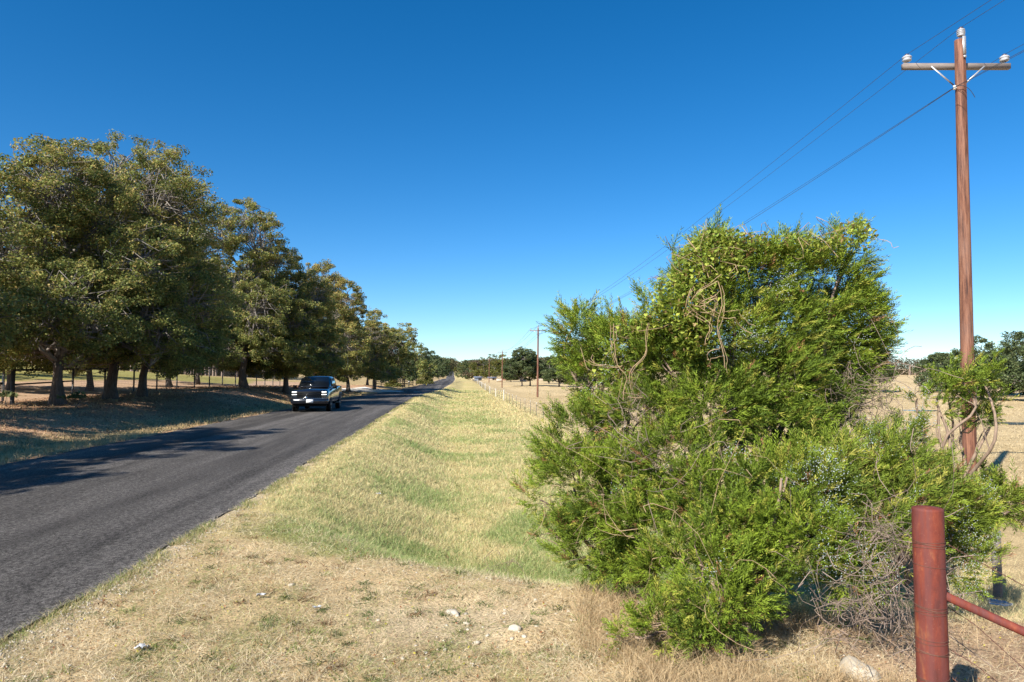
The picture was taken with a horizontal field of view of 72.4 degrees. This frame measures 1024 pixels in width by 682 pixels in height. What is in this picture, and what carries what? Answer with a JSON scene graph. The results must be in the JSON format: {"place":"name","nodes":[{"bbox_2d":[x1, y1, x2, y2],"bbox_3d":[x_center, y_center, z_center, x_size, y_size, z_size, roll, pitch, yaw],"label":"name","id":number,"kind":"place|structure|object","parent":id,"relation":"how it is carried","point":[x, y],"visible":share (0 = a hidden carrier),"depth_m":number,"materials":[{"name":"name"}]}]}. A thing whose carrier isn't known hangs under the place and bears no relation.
{"place":"outdoors","nodes":[
{"label":"outdoors","id":0,"kind":"place"},
{"bbox_2d":[0,384,405,463],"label":"bank grass","id":1,"kind":"structure","parent":0,"point":[58,447],"depth_m":25.96,"materials":[{"name":"plant"}]},
{"bbox_2d":[0,393,426,660],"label":"edge grass","id":2,"kind":"structure","parent":0,"point":[186,536],"depth_m":6.90,"materials":[{"name":"beige plant"}]},
{"bbox_2d":[0,371,454,643],"bbox_3d":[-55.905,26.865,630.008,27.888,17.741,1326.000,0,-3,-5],"label":"road","id":3,"kind":"structure","parent":0,"point":[74,523],"depth_m":11.35,"materials":[{"name":"grey asphalt"}]},
{"bbox_2d":[290,376,341,410],"bbox_3d":[-11.220,2.992,40.481,2.400,1.980,5.962,0,-3,-6],"label":"pickup truck","id":4,"kind":"object","parent":3,"relation":"on","point":[309,391],"visible":1,"depth_m":38.41,"materials":[{"name":"black paint"}]},
{"bbox_2d":[342,387,400,391],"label":"driveway","id":5,"kind":"structure","parent":0,"point":[366,389],"depth_m":99.23,"materials":[{"name":"grey concrete"}]},
{"bbox_2d":[0,523,1011,681],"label":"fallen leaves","id":6,"kind":"object","parent":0,"point":[421,626],"depth_m":5.27,"materials":[{"name":"brown plant"}]},
{"bbox_2d":[0,365,1023,681],"bbox_3d":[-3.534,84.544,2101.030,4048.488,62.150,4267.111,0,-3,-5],"label":"ground","id":7,"kind":"structure","parent":0,"point":[1012,565],"depth_m":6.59,"materials":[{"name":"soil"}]},
{"bbox_2d":[0,370,4,402],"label":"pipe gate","id":8,"kind":"structure","parent":7,"relation":"on","point":[2,383],"depth_m":34.14,"materials":[{"name":"metal"}]},
{"bbox_2d":[0,390,25,406],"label":"weed clump","id":9,"kind":"object","parent":7,"relation":"on","point":[8,394],"visible":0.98,"depth_m":31.31,"materials":[{"name":"green plant"}]},
{"bbox_2d":[0,194,41,350],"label":"oak tree","id":10,"kind":"object","parent":7,"relation":"on","point":[6,312],"visible":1,"depth_m":26.61,"materials":[{"name":"green plant"}]},
{"bbox_2d":[0,229,80,389],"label":"oak tree","id":11,"kind":"object","parent":7,"relation":"on","point":[7,386],"visible":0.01,"depth_m":43.75,"materials":[{"name":"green plant"}]},
{"bbox_2d":[56,390,91,408],"bbox_3d":[-19.360,2.741,30.993,1.371,1.161,1.411,-2,-3,28],"label":"weed clump","id":12,"kind":"object","parent":7,"relation":"on","point":[74,395],"visible":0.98,"depth_m":30.82,"materials":[{"name":"green plant"}]},
{"bbox_2d":[28,233,132,390],"bbox_3d":[-29.010,-2.029,48.415,10.456,11.554,11.002,-2,-4,33],"label":"oak tree","id":13,"kind":"object","parent":7,"relation":"on","point":[90,381],"visible":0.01,"depth_m":47.78,"materials":[{"name":"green plant"}]},
{"bbox_2d":[0,133,202,405],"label":"oak tree","id":14,"kind":"object","parent":7,"relation":"on","point":[69,213],"visible":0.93,"depth_m":32.47,"materials":[{"name":"green plant"}]},
{"bbox_2d":[1,130,238,399],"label":"oak tree","id":15,"kind":"object","parent":7,"relation":"on","point":[151,187],"visible":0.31,"depth_m":38.81,"materials":[{"name":"green plant"}]},
{"bbox_2d":[134,643,149,648],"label":"litter","id":16,"kind":"object","parent":7,"relation":"on","point":[141,645],"visible":1,"depth_m":4.76,"materials":[{"name":"white paper"}]},
{"bbox_2d":[10,368,279,403],"bbox_3d":[-27.898,3.518,63.420,1.083,3.221,60.643,0,-3,-7],"label":"pipe fence","id":17,"kind":"object","parent":7,"relation":"on","point":[12,383],"visible":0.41,"depth_m":45.18,"materials":[{"name":"metal"}]},
{"bbox_2d":[49,137,252,396],"bbox_3d":[-21.781,-4.373,42.161,10.930,16.078,10.643,-1,-3,23],"label":"oak tree","id":18,"kind":"object","parent":7,"relation":"on","point":[142,390],"visible":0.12,"depth_m":42.14,"materials":[{"name":"green plant"}]},
{"bbox_2d":[22,358,281,378],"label":"woods","id":19,"kind":"object","parent":7,"relation":"on","point":[216,373],"depth_m":140.53,"materials":[{"name":"green plant"}]},
{"bbox_2d":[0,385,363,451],"bbox_3d":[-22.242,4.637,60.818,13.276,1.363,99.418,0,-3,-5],"label":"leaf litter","id":20,"kind":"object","parent":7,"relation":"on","point":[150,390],"visible":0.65,"depth_m":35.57,"materials":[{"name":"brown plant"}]},
{"bbox_2d":[134,239,241,386],"bbox_3d":[-28.971,-2.896,60.245,10.515,14.349,10.883,-1,-3,12],"label":"oak tree","id":21,"kind":"object","parent":7,"relation":"on","point":[231,266],"visible":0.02,"depth_m":60.82,"materials":[{"name":"green plant"}]},
{"bbox_2d":[164,229,225,383],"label":"oak tree","id":22,"kind":"object","parent":7,"relation":"on","point":[197,378],"depth_m":73.93,"materials":[{"name":"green plant"}]},
{"bbox_2d":[182,196,331,387],"bbox_3d":[-22.742,-4.038,59.114,13.207,16.640,12.339,-1,-3,14],"label":"oak tree","id":23,"kind":"object","parent":7,"relation":"on","point":[260,292],"visible":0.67,"depth_m":57.55,"materials":[{"name":"green plant"}]},
{"bbox_2d":[223,252,349,394],"bbox_3d":[-20.582,-1.616,64.022,11.430,13.382,11.248,0,-3,-5],"label":"oak tree","id":24,"kind":"object","parent":7,"relation":"on","point":[324,357],"visible":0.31,"depth_m":63.10,"materials":[{"name":"green plant"}]},
{"bbox_2d":[272,259,373,380],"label":"oak tree","id":25,"kind":"object","parent":7,"relation":"on","point":[358,351],"visible":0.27,"depth_m":77.78,"materials":[{"name":"green plant"}]},
{"bbox_2d":[320,293,399,391],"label":"oak tree","id":26,"kind":"object","parent":7,"relation":"on","point":[377,371],"visible":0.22,"depth_m":90.49,"materials":[{"name":"green plant"}]},
{"bbox_2d":[351,308,417,388],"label":"oak tree","id":27,"kind":"object","parent":7,"relation":"on","point":[399,353],"visible":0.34,"depth_m":102.89,"materials":[{"name":"green plant"}]},
{"bbox_2d":[384,378,401,387],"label":"shrub","id":28,"kind":"object","parent":7,"relation":"on","point":[393,383],"visible":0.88,"depth_m":117.53,"materials":[{"name":"green plant"}]},
{"bbox_2d":[375,378,412,386],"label":"board fence","id":29,"kind":"object","parent":7,"relation":"on","point":[400,381],"visible":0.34,"depth_m":139.74,"materials":[{"name":"paint"}]},
{"bbox_2d":[388,356,418,386],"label":"oak tree","id":30,"kind":"object","parent":7,"relation":"on","point":[412,378],"visible":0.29,"depth_m":140.75,"materials":[{"name":"green plant"}]},
{"bbox_2d":[401,342,437,384],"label":"oak tree","id":31,"kind":"object","parent":7,"relation":"on","point":[422,365],"visible":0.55,"depth_m":157.72,"materials":[{"name":"green plant"}]},
{"bbox_2d":[415,372,434,383],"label":"shrub","id":32,"kind":"object","parent":7,"relation":"on","point":[427,380],"visible":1,"depth_m":139.61,"materials":[{"name":"green plant"}]},
{"bbox_2d":[410,347,443,377],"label":"oak tree","id":33,"kind":"object","parent":7,"relation":"on","point":[431,360],"visible":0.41,"depth_m":179.79,"materials":[{"name":"green plant"}]},
{"bbox_2d":[414,354,456,370],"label":"woods","id":34,"kind":"object","parent":7,"relation":"on","point":[453,363],"visible":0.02,"depth_m":926.80,"materials":[{"name":"green plant"}]},
{"bbox_2d":[427,350,448,378],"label":"oak tree","id":35,"kind":"object","parent":7,"relation":"on","point":[444,370],"visible":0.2,"depth_m":204.61,"materials":[{"name":"green plant"}]},
{"bbox_2d":[0,431,883,681],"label":"weeds","id":36,"kind":"object","parent":7,"relation":"on","point":[337,633],"visible":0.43,"depth_m":5.34,"materials":[{"name":"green plant"}]},
{"bbox_2d":[436,356,451,380],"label":"oak tree","id":37,"kind":"object","parent":7,"relation":"on","point":[447,362],"visible":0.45,"depth_m":239.35,"materials":[{"name":"green plant"}]},
{"bbox_2d":[446,609,458,615],"bbox_3d":[-0.492,2.246,5.781,0.080,0.054,0.138,3,-5,-47],"label":"rock","id":38,"kind":"object","parent":7,"relation":"on","point":[453,612],"visible":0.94,"depth_m":5.75,"materials":[{"name":"stone"}]},
{"bbox_2d":[453,362,469,372],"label":"oak tree","id":39,"kind":"object","parent":7,"relation":"on","point":[454,369],"visible":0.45,"depth_m":698.79,"materials":[{"name":"green plant"}]},
{"bbox_2d":[454,359,471,379],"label":"oak tree","id":40,"kind":"object","parent":7,"relation":"on","point":[462,370],"visible":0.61,"depth_m":427.65,"materials":[{"name":"green plant"}]},
{"bbox_2d":[462,360,482,377],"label":"oak tree","id":41,"kind":"object","parent":7,"relation":"on","point":[468,374],"visible":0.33,"depth_m":399.85,"materials":[{"name":"green plant"}]},
{"bbox_2d":[473,376,482,380],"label":"shed","id":42,"kind":"structure","parent":7,"relation":"on","point":[478,378],"depth_m":328.47,"materials":[{"name":"grey metal"}]},
{"bbox_2d":[468,357,492,378],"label":"oak tree","id":43,"kind":"object","parent":7,"relation":"on","point":[476,369],"visible":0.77,"depth_m":369.79,"materials":[{"name":"green plant"}]},
{"bbox_2d":[479,358,504,377],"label":"oak tree","id":44,"kind":"object","parent":7,"relation":"on","point":[497,363],"visible":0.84,"depth_m":347.42,"materials":[{"name":"green plant"}]},
{"bbox_2d":[482,354,501,369],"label":"oak tree","id":45,"kind":"object","parent":7,"relation":"on","point":[486,362],"visible":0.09,"depth_m":479.88,"materials":[{"name":"green plant"}]},
{"bbox_2d":[493,354,507,372],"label":"oak tree","id":46,"kind":"object","parent":7,"relation":"on","point":[500,356],"visible":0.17,"depth_m":380.07,"materials":[{"name":"green plant"}]},
{"bbox_2d":[501,350,502,387],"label":"utility pole","id":47,"kind":"object","parent":7,"relation":"on","point":[502,370],"visible":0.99,"depth_m":193.02,"materials":[{"name":"brown wood"}]},
{"bbox_2d":[508,624,521,631],"bbox_3d":[0.023,2.222,5.411,0.106,0.066,0.090,-1,-3,18],"label":"rock","id":48,"kind":"object","parent":7,"relation":"on","point":[512,628],"visible":0.92,"depth_m":5.38,"materials":[{"name":"stone"}]},
{"bbox_2d":[501,346,536,385],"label":"oak tree","id":49,"kind":"object","parent":7,"relation":"on","point":[513,366],"visible":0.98,"depth_m":214.66,"materials":[{"name":"green plant"}]},
{"bbox_2d":[514,349,546,385],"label":"oak tree","id":50,"kind":"object","parent":7,"relation":"on","point":[534,360],"visible":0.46,"depth_m":218.65,"materials":[{"name":"green plant"}]},
{"bbox_2d":[530,325,545,396],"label":"utility pole","id":51,"kind":"object","parent":7,"relation":"on","point":[537,330],"visible":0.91,"depth_m":105.07,"materials":[{"name":"brown wood"}]},
{"bbox_2d":[539,356,555,383],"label":"oak tree","id":52,"kind":"object","parent":7,"relation":"on","point":[548,361],"visible":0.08,"depth_m":260.02,"materials":[{"name":"green plant"}]},
{"bbox_2d":[540,357,567,386],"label":"oak tree","id":53,"kind":"object","parent":7,"relation":"on","point":[549,376],"visible":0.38,"depth_m":207.04,"materials":[{"name":"green plant"}]},
{"bbox_2d":[554,327,624,385],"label":"oak tree","id":54,"kind":"object","parent":7,"relation":"on","point":[560,376],"visible":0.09,"depth_m":107.37,"materials":[{"name":"green plant"}]},
{"bbox_2d":[472,379,730,482],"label":"wire fence","id":55,"kind":"object","parent":7,"relation":"on","point":[474,380],"visible":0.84,"depth_m":70.01,"materials":[{"name":"grey metal"}]},
{"bbox_2d":[454,356,764,371],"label":"ridge woods","id":56,"kind":"object","parent":7,"relation":"on","point":[540,358],"visible":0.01,"depth_m":899.75,"materials":[{"name":"green plant"}]},
{"bbox_2d":[505,289,743,602],"bbox_3d":[1.040,0.989,6.572,1.758,3.194,2.272,3,-4,-45],"label":"juniper bush","id":57,"kind":"object","parent":7,"relation":"on","point":[619,562],"visible":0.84,"depth_m":6.39,"materials":[{"name":"green plant"}]},
{"bbox_2d":[523,419,803,650],"bbox_3d":[1.165,1.284,5.249,1.338,1.416,2.270,2,-4,-31],"label":"vine tangle","id":58,"kind":"object","parent":57,"relation":"on","point":[673,523],"visible":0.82,"depth_m":5.26,"materials":[{"name":"brown plant"}]},
{"bbox_2d":[567,335,758,532],"bbox_3d":[1.282,0.716,6.168,1.402,1.571,1.544,2,-4,-34],"label":"dead brush","id":59,"kind":"object","parent":7,"relation":"on","point":[636,441],"visible":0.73,"depth_m":6.04,"materials":[{"name":"plant"}]},
{"bbox_2d":[599,430,861,663],"bbox_3d":[1.618,1.544,5.403,2.116,1.685,1.751,0,-3,-5],"label":"juniper bush","id":60,"kind":"object","parent":7,"relation":"on","point":[760,512],"visible":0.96,"depth_m":5.12,"materials":[{"name":"green plant"}]},
{"bbox_2d":[604,204,912,603],"bbox_3d":[2.583,0.701,6.717,3.191,4.116,1.506,1,-3,-13],"label":"juniper tree","id":61,"kind":"object","parent":7,"relation":"on","point":[799,355],"visible":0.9,"depth_m":6.55,"materials":[{"name":"green plant"}]},
{"bbox_2d":[581,217,898,586],"bbox_3d":[2.135,0.614,6.368,3.005,3.725,1.265,0,-3,-5],"label":"climbing vine","id":62,"kind":"object","parent":61,"relation":"attached to","point":[723,250],"visible":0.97,"depth_m":6.34,"materials":[{"name":"green plant"}]},
{"bbox_2d":[526,382,1023,517],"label":"pasture stubble","id":63,"kind":"object","parent":7,"relation":"on","point":[943,413],"visible":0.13,"depth_m":42.76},
{"bbox_2d":[552,568,1023,681],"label":"straw clumps","id":64,"kind":"object","parent":7,"relation":"on","point":[676,676],"visible":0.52,"depth_m":4.76,"materials":[{"name":"beige plant"}]},
{"bbox_2d":[712,428,992,666],"bbox_3d":[2.343,1.516,4.898,1.888,1.802,1.436,-1,-3,16],"label":"dead brush","id":65,"kind":"object","parent":7,"relation":"on","point":[857,600],"visible":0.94,"depth_m":4.86,"materials":[{"name":"grey plant"}]},
{"bbox_2d":[839,655,880,681],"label":"rock","id":66,"kind":"object","parent":7,"relation":"on","point":[855,664],"visible":0.62,"depth_m":4.48,"materials":[{"name":"stone"}]},
{"bbox_2d":[776,288,963,448],"bbox_3d":[3.335,0.356,6.730,1.624,1.778,1.178,-1,-3,19],"label":"dead brush","id":67,"kind":"object","parent":7,"relation":"on","point":[859,393],"visible":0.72,"depth_m":6.62,"materials":[{"name":"grey plant"}]},
{"bbox_2d":[871,350,897,387],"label":"oak tree","id":68,"kind":"object","parent":7,"relation":"on","point":[889,374],"visible":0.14,"depth_m":120.73,"materials":[{"name":"green plant"}]},
{"bbox_2d":[756,357,1018,374],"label":"brush","id":69,"kind":"object","parent":7,"relation":"on","point":[904,367],"visible":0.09,"depth_m":262.30,"materials":[{"name":"green plant"}]},
{"bbox_2d":[760,392,1023,617],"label":"juniper bush","id":70,"kind":"object","parent":7,"relation":"on","point":[846,478],"visible":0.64,"depth_m":5.91,"materials":[{"name":"green plant"}]},
{"bbox_2d":[910,352,952,391],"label":"oak tree","id":71,"kind":"object","parent":7,"relation":"on","point":[930,359],"visible":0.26,"depth_m":120.59,"materials":[{"name":"green plant"}]},
{"bbox_2d":[901,27,1010,491],"bbox_3d":[10.374,-1.679,15.974,2.500,11.202,0.472,0,-3,0],"label":"utility pole","id":72,"kind":"object","parent":7,"relation":"on","point":[960,66],"visible":0.91,"depth_m":15.95,"materials":[{"name":"brown wood"}]},
{"bbox_2d":[487,0,1003,360],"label":"power line","id":73,"kind":"object","parent":72,"relation":"attached to","point":[802,149],"visible":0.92,"depth_m":22.05,"materials":[{"name":"black metal"}]},
{"bbox_2d":[504,1,988,351],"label":"power line","id":74,"kind":"object","parent":72,"relation":"attached to","point":[797,142],"visible":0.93,"depth_m":20.54,"materials":[{"name":"black metal"}]},
{"bbox_2d":[495,50,1023,360],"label":"power line","id":75,"kind":"object","parent":72,"relation":"attached to","point":[862,146],"visible":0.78,"depth_m":18.75,"materials":[{"name":"black metal"}]},
{"bbox_2d":[519,44,1023,349],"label":"power line","id":76,"kind":"object","parent":72,"relation":"attached to","point":[814,179],"visible":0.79,"depth_m":20.05,"materials":[{"name":"black metal"}]},
{"bbox_2d":[895,343,1019,602],"bbox_3d":[4.256,1.373,6.549,1.210,2.723,0.727,0,-3,-5],"label":"juniper bush","id":77,"kind":"object","parent":7,"relation":"on","point":[991,408],"visible":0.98,"depth_m":6.59,"materials":[{"name":"green plant"}]},
{"bbox_2d":[911,505,1023,681],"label":"corner fence","id":78,"kind":"object","parent":7,"relation":"on","point":[932,596],"visible":1,"depth_m":3.48,"materials":[{"name":"metal"}]},
{"bbox_2d":[920,335,1023,399],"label":"tree","id":79,"kind":"object","parent":7,"relation":"on","point":[989,346],"visible":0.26,"depth_m":90.92,"materials":[{"name":"green plant"}]},
{"bbox_2d":[990,529,1002,599],"bbox_3d":[6.282,3.004,9.065,0.124,1.105,0.121,0,-3,-5],"label":"fence post","id":80,"kind":"object","parent":7,"relation":"on","point":[997,589],"visible":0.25,"depth_m":9.03,"materials":[{"name":"metal"}]},
{"bbox_2d":[988,599,1012,605],"bbox_3d":[5.117,2.743,7.330,0.213,0.060,0.060,2,4,23],"label":"plastic bottle","id":81,"kind":"object","parent":7,"relation":"on","point":[997,602],"visible":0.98,"depth_m":7.32,"materials":[{"name":"blue plastic"}]},
{"bbox_2d":[987,331,1023,387],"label":"oak tree","id":82,"kind":"object","parent":7,"relation":"on","point":[1018,336],"visible":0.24,"depth_m":103.11,"materials":[{"name":"green plant"}]},
{"bbox_2d":[996,344,1023,390],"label":"oak tree","id":83,"kind":"object","parent":7,"relation":"on","point":[1018,373],"visible":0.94,"depth_m":85.32,"materials":[{"name":"green plant"}]},
{"bbox_2d":[0,0,1023,367],"label":"sky","id":84,"kind":"structure","parent":0,"point":[465,164],"materials":[{"name":"blue"}]},
{"bbox_2d":[263,387,1023,622],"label":"verge grass","id":85,"kind":"structure","parent":0,"point":[994,609],"depth_m":13.49,"materials":[{"name":"green plant"}]},
{"bbox_2d":[993,422,1023,424],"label":"pond","id":86,"kind":"structure","parent":0,"point":[1016,423],"depth_m":42.70,"materials":[{"name":"grey liquid"}]}
]}

